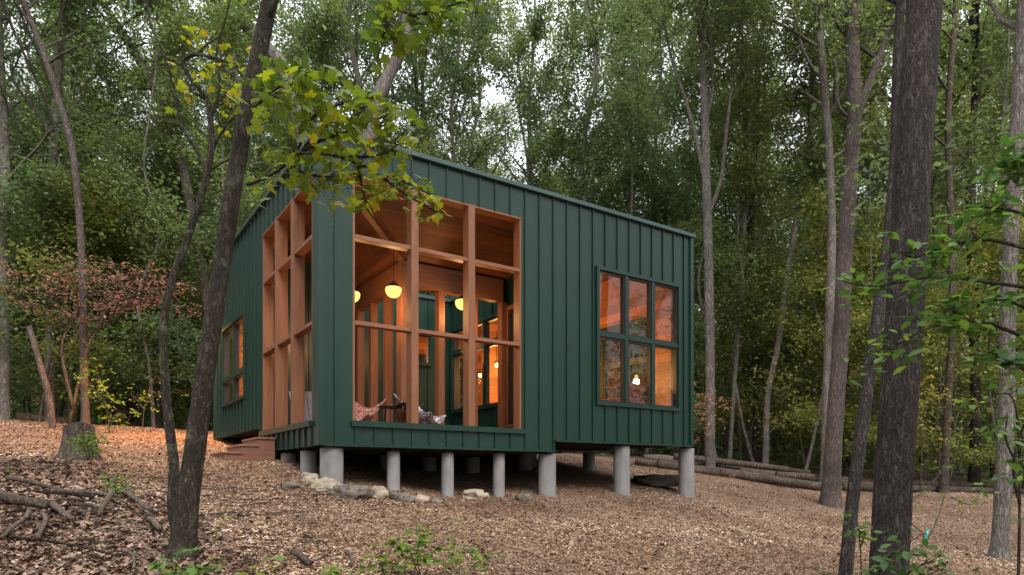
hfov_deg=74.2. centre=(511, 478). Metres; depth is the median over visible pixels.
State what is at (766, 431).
forest tree
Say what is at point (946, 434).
forest tree
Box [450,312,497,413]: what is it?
window
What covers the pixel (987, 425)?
understory tree
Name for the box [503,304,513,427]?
door
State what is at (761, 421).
understory tree
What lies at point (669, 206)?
understory tree
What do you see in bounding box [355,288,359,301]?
pendant lamp
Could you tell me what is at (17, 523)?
fallen branch
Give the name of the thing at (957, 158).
forest tree
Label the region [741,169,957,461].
understory tree
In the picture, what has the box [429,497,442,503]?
rock
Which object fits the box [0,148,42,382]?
understory tree
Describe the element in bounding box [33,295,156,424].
understory tree
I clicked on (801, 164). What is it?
forest tree
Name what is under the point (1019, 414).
understory tree
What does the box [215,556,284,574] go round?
maple seedling
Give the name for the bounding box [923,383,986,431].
understory tree
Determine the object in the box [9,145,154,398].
understory tree
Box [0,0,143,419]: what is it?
forest tree
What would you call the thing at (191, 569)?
maple seedling
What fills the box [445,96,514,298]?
forest tree
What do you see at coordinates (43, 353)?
understory tree
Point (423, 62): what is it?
forest tree
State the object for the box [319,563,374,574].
maple seedling
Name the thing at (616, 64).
forest tree
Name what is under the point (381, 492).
rock
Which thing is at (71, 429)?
tree stump
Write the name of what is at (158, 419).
forest tree
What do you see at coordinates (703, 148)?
forest tree
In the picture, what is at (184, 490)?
maple tree
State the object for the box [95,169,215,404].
understory tree
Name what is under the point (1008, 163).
beech tree
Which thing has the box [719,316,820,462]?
understory tree
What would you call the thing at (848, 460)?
forest tree
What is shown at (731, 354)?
forest tree
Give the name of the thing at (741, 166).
forest tree
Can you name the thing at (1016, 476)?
forest tree
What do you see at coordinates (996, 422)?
understory tree
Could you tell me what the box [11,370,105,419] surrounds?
understory tree
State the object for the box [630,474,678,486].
soil heap
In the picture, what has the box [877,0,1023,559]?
forest tree
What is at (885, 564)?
beech sapling
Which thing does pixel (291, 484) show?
rock
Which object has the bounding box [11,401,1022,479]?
undergrowth
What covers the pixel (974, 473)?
forest tree
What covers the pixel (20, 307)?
understory tree
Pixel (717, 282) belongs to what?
forest tree
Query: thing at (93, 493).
fallen branch
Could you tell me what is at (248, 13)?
forest tree
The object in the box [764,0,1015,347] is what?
forest tree
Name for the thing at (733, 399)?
forest tree
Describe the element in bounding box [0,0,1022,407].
sky
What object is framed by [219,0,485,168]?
forest tree
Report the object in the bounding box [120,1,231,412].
forest tree
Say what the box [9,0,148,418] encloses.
forest tree
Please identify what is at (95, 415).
understory tree
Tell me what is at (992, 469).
forest tree
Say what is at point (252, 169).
forest tree
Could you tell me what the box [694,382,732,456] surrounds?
orange sapling
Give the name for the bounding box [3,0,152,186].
forest tree
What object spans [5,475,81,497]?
fallen branch
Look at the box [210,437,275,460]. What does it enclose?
timber steps
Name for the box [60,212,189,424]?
understory tree
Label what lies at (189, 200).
forest tree
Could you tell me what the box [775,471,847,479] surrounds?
log
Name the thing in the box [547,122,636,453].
forest tree
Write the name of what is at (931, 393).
yellow sapling
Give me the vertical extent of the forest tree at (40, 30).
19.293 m
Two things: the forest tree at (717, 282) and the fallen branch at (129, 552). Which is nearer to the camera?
the fallen branch at (129, 552)
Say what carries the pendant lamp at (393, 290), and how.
hanging from the cabin
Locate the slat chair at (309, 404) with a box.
[289,391,311,420]
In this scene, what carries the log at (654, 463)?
on the ground
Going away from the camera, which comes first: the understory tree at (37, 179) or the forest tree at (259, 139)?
the understory tree at (37, 179)
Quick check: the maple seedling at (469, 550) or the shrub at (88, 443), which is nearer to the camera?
the maple seedling at (469, 550)
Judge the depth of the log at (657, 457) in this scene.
19.98 m
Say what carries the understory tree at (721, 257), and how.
on the ground
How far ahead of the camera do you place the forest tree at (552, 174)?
38.20 m
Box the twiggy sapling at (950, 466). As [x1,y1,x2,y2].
[910,409,999,555]
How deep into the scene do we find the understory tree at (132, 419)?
32.05 m
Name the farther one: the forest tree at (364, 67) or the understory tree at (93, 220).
the forest tree at (364, 67)
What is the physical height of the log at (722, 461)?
0.544 m
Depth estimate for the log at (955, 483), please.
19.43 m
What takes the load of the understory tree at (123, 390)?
on the ground
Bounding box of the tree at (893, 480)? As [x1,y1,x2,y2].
[868,0,942,574]
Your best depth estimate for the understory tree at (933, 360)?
18.49 m
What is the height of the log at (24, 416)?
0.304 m
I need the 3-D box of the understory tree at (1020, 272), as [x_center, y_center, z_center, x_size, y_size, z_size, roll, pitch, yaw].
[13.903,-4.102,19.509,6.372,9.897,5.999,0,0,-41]
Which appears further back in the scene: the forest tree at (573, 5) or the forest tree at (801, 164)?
the forest tree at (573, 5)
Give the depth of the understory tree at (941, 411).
35.68 m
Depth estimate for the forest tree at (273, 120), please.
25.08 m
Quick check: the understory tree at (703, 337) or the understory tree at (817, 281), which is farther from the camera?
the understory tree at (703, 337)
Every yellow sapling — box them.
[69,357,158,432]
[108,378,187,430]
[745,335,820,466]
[857,348,984,487]
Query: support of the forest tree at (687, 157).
on the ground
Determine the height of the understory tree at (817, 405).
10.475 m
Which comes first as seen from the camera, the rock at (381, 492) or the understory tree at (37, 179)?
the rock at (381, 492)
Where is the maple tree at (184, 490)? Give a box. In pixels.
[147,0,507,560]
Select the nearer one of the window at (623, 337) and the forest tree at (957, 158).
the window at (623, 337)
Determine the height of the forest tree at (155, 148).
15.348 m
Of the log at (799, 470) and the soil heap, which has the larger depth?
the log at (799, 470)
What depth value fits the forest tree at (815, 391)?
22.87 m
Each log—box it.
[15,412,67,422]
[635,457,735,478]
[643,454,771,470]
[657,459,719,469]
[673,453,788,471]
[720,467,841,490]
[729,465,810,473]
[740,468,847,481]
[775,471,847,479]
[841,482,1023,494]
[913,480,1021,488]
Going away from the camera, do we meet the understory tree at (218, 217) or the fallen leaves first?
the fallen leaves
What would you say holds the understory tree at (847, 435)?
on the ground
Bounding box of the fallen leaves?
[0,451,292,574]
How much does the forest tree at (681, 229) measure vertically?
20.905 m
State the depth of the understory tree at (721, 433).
46.44 m
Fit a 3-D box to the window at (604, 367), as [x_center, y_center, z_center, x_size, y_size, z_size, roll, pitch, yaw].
[2.308,-2.350,14.919,0.132,2.130,2.530,0,0,-34]
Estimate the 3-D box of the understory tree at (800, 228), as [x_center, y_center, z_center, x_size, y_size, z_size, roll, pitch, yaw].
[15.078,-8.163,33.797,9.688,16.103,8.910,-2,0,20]
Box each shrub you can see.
[66,430,115,465]
[98,469,143,500]
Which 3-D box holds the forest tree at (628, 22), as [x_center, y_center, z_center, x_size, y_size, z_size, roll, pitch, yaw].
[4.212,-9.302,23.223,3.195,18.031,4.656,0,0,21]
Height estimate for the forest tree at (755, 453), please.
20.172 m
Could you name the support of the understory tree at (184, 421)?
on the ground
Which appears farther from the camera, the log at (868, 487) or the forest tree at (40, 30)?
the forest tree at (40, 30)
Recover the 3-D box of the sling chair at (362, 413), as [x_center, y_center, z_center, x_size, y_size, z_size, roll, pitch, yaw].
[-2.519,-1.031,11.275,0.654,0.688,0.654,0,0,14]
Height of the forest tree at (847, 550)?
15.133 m
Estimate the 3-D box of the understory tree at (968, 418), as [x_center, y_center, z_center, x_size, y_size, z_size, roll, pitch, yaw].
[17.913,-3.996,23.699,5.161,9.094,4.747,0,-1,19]
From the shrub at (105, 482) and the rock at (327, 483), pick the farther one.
the rock at (327, 483)
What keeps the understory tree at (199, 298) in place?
on the ground
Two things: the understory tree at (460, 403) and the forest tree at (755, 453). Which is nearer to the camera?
the forest tree at (755, 453)
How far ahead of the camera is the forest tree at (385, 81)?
22.00 m
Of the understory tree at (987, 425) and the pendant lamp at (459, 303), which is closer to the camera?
the pendant lamp at (459, 303)
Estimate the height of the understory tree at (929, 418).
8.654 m
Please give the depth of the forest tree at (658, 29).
25.93 m
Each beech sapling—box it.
[841,512,881,573]
[852,526,978,574]
[954,379,1023,574]
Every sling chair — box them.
[355,398,386,421]
[392,392,446,424]
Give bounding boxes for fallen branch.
[0,508,31,537]
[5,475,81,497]
[5,535,120,557]
[36,511,47,539]
[38,490,94,498]
[49,502,76,520]
[50,488,123,497]
[72,502,104,509]
[97,487,113,516]
[112,484,153,511]
[121,548,135,568]
[146,516,163,530]
[290,548,312,564]
[344,550,353,565]
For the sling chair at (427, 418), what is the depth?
10.86 m
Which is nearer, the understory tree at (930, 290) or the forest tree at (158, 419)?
the understory tree at (930, 290)
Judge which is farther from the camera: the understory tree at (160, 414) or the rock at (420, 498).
the understory tree at (160, 414)
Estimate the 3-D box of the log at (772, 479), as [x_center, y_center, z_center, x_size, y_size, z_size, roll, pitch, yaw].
[6.729,0.035,17.049,2.882,0.663,0.330,0,0,16]
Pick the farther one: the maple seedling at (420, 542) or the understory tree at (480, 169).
the understory tree at (480, 169)
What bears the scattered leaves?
on the ground
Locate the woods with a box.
[10,155,1023,474]
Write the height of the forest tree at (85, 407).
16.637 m
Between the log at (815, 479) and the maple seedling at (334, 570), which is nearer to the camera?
the maple seedling at (334, 570)
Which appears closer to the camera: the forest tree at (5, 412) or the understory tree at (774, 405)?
the forest tree at (5, 412)
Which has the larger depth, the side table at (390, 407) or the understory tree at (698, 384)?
the understory tree at (698, 384)
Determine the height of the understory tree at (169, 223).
10.728 m
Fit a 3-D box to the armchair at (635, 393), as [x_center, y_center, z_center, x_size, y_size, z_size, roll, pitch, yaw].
[2.100,-1.390,13.285,0.750,0.920,0.920,0,0,33]
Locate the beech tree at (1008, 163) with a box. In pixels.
[821,133,1023,520]
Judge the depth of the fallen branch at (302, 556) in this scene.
5.73 m
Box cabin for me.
[213,123,695,497]
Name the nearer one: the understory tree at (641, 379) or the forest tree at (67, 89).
the forest tree at (67, 89)
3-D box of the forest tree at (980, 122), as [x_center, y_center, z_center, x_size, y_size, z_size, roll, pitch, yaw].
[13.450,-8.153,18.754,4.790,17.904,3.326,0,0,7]
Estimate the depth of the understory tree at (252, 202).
19.08 m
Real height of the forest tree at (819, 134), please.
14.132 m
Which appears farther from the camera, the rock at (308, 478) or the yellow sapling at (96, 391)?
the yellow sapling at (96, 391)
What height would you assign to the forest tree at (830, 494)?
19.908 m
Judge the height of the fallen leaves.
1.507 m
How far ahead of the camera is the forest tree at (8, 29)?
20.22 m
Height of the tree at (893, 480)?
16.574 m
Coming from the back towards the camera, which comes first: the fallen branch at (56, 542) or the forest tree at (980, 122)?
the forest tree at (980, 122)
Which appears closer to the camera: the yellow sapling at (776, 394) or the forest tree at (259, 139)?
the yellow sapling at (776, 394)
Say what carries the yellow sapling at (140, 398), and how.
on the ground
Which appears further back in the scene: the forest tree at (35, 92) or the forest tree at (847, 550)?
the forest tree at (35, 92)
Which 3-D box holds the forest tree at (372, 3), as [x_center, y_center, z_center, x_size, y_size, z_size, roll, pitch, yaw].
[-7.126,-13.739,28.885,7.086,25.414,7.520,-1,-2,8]
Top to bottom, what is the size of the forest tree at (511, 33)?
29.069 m
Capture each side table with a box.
[378,405,402,421]
[398,402,423,423]
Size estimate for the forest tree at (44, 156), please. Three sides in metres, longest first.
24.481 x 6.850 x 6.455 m
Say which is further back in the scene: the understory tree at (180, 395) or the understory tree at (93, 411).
the understory tree at (93, 411)
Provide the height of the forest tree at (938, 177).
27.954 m
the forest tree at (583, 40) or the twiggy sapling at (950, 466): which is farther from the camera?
the forest tree at (583, 40)
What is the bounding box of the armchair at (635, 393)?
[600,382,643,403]
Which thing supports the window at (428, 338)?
in the cabin
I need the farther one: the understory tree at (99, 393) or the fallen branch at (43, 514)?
the understory tree at (99, 393)
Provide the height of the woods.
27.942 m
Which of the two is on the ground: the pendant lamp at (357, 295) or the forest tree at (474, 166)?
the forest tree at (474, 166)
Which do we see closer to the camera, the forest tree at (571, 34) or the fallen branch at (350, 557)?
the fallen branch at (350, 557)
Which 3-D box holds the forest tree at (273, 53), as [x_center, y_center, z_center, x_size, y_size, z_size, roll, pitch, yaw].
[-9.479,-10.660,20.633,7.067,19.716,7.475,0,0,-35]
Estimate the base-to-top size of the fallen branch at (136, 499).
0.267 m
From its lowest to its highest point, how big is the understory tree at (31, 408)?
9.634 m
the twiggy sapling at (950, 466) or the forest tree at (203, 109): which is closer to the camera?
the twiggy sapling at (950, 466)
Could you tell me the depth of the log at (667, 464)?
17.72 m
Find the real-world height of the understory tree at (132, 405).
11.976 m
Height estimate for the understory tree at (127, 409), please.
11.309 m
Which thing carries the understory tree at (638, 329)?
on the ground
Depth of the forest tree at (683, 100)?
37.58 m
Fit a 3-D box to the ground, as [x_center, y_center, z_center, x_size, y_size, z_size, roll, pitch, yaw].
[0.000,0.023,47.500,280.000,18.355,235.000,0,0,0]
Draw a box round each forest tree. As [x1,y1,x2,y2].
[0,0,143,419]
[0,0,160,421]
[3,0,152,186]
[3,2,16,50]
[4,22,92,191]
[6,0,168,424]
[6,1,124,415]
[7,1,114,416]
[8,2,125,403]
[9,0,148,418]
[10,0,152,421]
[10,31,131,417]
[48,0,221,427]
[86,0,223,312]
[104,41,218,427]
[108,0,224,426]
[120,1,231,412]
[158,0,280,213]
[160,0,290,263]
[160,0,294,250]
[184,55,268,272]
[198,4,309,216]
[213,0,305,146]
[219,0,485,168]
[240,0,359,155]
[250,0,422,151]
[251,107,270,183]
[252,0,371,195]
[275,0,484,146]
[337,0,433,138]
[341,0,491,362]
[350,1,507,361]
[383,0,533,298]
[415,0,546,173]
[426,0,621,201]
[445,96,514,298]
[476,129,523,178]
[480,0,587,201]
[496,0,677,452]
[509,0,636,452]
[533,162,574,196]
[546,121,590,194]
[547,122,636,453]
[549,7,692,455]
[558,0,737,452]
[579,0,665,452]
[588,0,730,452]
[592,8,793,447]
[597,0,798,467]
[613,137,695,454]
[616,83,683,455]
[635,4,749,457]
[658,166,716,455]
[667,0,831,459]
[678,3,833,462]
[681,82,782,458]
[687,3,803,461]
[688,136,729,350]
[694,38,791,461]
[695,78,795,460]
[705,0,893,481]
[710,0,889,463]
[714,68,819,462]
[725,117,784,459]
[734,126,797,460]
[750,0,905,226]
[755,0,1023,574]
[761,0,885,469]
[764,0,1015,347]
[767,0,905,507]
[784,79,867,444]
[784,138,877,465]
[794,32,891,278]
[797,0,1015,223]
[818,0,904,419]
[829,0,1022,492]
[831,1,991,269]
[836,0,999,482]
[860,16,1001,437]
[864,108,998,472]
[876,0,1006,477]
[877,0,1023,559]
[882,8,988,479]
[932,0,1020,348]
[933,88,996,471]
[937,0,1022,440]
[937,54,1023,478]
[938,70,1023,451]
[953,9,1023,478]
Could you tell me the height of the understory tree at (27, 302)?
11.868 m
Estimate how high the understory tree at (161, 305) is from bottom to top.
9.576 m
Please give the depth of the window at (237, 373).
13.49 m
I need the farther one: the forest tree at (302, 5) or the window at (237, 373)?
the forest tree at (302, 5)
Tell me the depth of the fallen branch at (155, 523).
6.10 m
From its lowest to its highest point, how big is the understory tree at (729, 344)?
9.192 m
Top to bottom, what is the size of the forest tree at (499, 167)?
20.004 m
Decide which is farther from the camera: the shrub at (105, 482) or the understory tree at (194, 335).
the understory tree at (194, 335)
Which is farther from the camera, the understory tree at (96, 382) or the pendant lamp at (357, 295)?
the understory tree at (96, 382)
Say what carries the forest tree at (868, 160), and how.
on the ground
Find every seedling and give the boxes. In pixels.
[147,546,223,574]
[212,513,232,540]
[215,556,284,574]
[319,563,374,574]
[362,537,419,574]
[388,519,462,574]
[432,538,504,574]
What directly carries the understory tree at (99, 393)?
on the ground
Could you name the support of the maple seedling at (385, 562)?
on the ground
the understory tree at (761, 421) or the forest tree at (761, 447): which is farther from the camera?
the forest tree at (761, 447)
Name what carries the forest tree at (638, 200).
on the ground
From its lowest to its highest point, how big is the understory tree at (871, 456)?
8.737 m
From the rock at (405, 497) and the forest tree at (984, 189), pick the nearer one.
the rock at (405, 497)
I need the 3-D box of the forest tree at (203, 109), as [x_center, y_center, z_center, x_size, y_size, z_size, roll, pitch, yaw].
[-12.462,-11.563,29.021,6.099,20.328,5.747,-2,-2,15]
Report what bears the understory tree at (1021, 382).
on the ground
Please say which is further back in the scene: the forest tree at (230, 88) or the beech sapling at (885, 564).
the forest tree at (230, 88)
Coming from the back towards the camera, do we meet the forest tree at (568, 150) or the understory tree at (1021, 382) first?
the forest tree at (568, 150)
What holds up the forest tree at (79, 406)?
on the ground
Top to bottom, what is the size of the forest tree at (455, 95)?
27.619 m
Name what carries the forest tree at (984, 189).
on the ground
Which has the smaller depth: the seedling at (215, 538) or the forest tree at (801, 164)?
the seedling at (215, 538)
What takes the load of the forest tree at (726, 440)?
on the ground
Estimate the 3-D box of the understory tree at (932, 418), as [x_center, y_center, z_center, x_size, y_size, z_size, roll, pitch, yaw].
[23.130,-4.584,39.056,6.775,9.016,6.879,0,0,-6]
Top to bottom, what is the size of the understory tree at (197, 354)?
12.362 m
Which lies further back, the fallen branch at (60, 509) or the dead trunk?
the dead trunk
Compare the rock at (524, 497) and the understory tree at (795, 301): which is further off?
the understory tree at (795, 301)
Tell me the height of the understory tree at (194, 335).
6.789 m
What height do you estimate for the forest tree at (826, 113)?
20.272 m
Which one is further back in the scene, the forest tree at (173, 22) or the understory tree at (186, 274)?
the understory tree at (186, 274)
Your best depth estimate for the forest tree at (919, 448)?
29.51 m
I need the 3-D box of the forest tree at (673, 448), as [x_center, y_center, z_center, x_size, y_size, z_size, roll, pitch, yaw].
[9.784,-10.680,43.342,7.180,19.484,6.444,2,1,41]
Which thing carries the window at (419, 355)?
in the cabin
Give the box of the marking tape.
[924,528,928,540]
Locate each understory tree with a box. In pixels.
[0,84,187,416]
[0,145,195,421]
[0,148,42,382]
[0,152,196,423]
[0,174,44,377]
[8,219,114,413]
[9,50,220,426]
[9,120,75,371]
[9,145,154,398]
[10,235,93,417]
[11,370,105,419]
[16,211,96,414]
[25,297,140,401]
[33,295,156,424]
[35,198,110,423]
[56,151,196,425]
[59,104,265,429]
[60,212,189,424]
[61,269,143,417]
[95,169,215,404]
[109,236,212,411]
[111,242,192,404]
[118,191,210,425]
[127,266,212,420]
[133,190,254,430]
[134,204,248,393]
[136,343,212,424]
[141,322,211,427]
[158,254,212,421]
[159,144,276,347]
[167,162,274,295]
[420,147,505,393]
[446,296,461,408]
[552,69,701,401]
[600,322,646,454]
[600,324,646,454]
[606,146,799,452]
[607,197,821,455]
[676,387,724,452]
[694,193,862,461]
[694,234,802,430]
[694,245,818,457]
[694,336,741,455]
[719,186,925,462]
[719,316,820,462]
[731,140,958,470]
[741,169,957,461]
[745,293,853,464]
[751,277,878,453]
[759,183,985,456]
[760,232,937,464]
[771,318,877,457]
[806,320,939,459]
[843,224,1018,466]
[852,342,945,420]
[852,393,987,452]
[856,357,983,445]
[858,248,1023,482]
[916,188,1023,488]
[920,389,969,436]
[922,275,997,463]
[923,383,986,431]
[925,256,1021,474]
[939,258,1023,455]
[955,349,1023,463]
[960,333,1023,472]
[961,291,1023,456]
[992,349,1023,460]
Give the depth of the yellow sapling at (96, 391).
14.48 m
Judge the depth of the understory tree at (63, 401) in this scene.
19.03 m
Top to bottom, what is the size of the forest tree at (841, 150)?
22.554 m
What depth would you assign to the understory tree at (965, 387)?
31.90 m
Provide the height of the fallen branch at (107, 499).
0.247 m
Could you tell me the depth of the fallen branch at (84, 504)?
6.20 m
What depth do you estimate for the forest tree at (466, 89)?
24.76 m
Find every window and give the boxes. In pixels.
[221,310,245,407]
[419,335,431,366]
[419,355,462,407]
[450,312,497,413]
[596,265,680,411]
[600,318,646,398]
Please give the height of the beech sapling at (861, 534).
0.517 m
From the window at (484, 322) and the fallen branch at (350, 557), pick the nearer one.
the fallen branch at (350, 557)
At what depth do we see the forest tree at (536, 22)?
26.63 m
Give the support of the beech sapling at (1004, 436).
on the ground
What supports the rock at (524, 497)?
on the ground
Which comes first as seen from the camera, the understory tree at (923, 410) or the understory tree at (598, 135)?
the understory tree at (598, 135)
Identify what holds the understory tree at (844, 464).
on the ground
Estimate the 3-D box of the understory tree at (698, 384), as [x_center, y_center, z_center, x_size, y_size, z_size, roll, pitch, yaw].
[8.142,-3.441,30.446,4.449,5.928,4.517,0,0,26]
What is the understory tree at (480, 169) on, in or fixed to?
on the ground
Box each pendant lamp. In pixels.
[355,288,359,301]
[385,237,401,297]
[455,263,462,309]
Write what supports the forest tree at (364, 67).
on the ground
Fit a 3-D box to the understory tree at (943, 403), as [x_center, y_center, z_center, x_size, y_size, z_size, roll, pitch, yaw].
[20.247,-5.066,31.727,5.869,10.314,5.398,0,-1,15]
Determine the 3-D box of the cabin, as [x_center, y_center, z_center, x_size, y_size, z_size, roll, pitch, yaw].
[-1.532,-2.059,14.238,7.583,5.392,7.475,0,0,-34]
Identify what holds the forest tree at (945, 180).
on the ground
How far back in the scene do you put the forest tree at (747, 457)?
28.63 m
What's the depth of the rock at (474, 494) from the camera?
10.45 m
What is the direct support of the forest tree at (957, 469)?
on the ground
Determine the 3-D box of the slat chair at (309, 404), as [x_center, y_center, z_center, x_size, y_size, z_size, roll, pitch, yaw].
[-3.209,-1.046,10.750,0.468,0.601,0.643,0,0,1]
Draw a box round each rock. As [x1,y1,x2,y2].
[280,480,300,488]
[301,472,318,483]
[311,476,342,491]
[328,484,374,499]
[371,486,388,499]
[388,492,415,502]
[415,494,429,503]
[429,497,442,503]
[462,489,489,499]
[513,493,532,501]
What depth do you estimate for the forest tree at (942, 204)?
25.75 m
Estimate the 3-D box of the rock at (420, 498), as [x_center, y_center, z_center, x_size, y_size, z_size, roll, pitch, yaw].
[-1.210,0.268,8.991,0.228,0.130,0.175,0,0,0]
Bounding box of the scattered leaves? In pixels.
[0,419,1023,574]
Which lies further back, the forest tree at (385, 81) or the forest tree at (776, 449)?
the forest tree at (776, 449)
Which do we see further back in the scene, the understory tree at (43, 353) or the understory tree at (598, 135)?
the understory tree at (43, 353)
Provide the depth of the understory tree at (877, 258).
21.57 m
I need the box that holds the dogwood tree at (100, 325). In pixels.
[0,247,204,423]
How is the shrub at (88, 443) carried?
on the ground
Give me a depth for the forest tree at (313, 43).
22.42 m
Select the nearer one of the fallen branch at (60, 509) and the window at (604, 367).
the fallen branch at (60, 509)
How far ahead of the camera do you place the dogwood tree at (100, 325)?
15.41 m
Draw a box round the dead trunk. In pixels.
[26,326,56,427]
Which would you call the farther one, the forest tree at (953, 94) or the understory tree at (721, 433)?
the understory tree at (721, 433)
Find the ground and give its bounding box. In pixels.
[0,419,1023,574]
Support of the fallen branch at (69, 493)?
on the ground
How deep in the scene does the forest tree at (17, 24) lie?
32.43 m
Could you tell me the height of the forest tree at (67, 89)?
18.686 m
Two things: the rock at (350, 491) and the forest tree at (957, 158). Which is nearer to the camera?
the rock at (350, 491)
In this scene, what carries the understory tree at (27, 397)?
on the ground
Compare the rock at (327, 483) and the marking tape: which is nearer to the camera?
the marking tape
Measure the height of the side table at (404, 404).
0.451 m
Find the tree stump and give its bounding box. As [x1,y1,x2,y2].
[54,422,102,460]
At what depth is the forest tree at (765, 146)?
33.42 m
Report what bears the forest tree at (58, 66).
on the ground
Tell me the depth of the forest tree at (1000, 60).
20.46 m

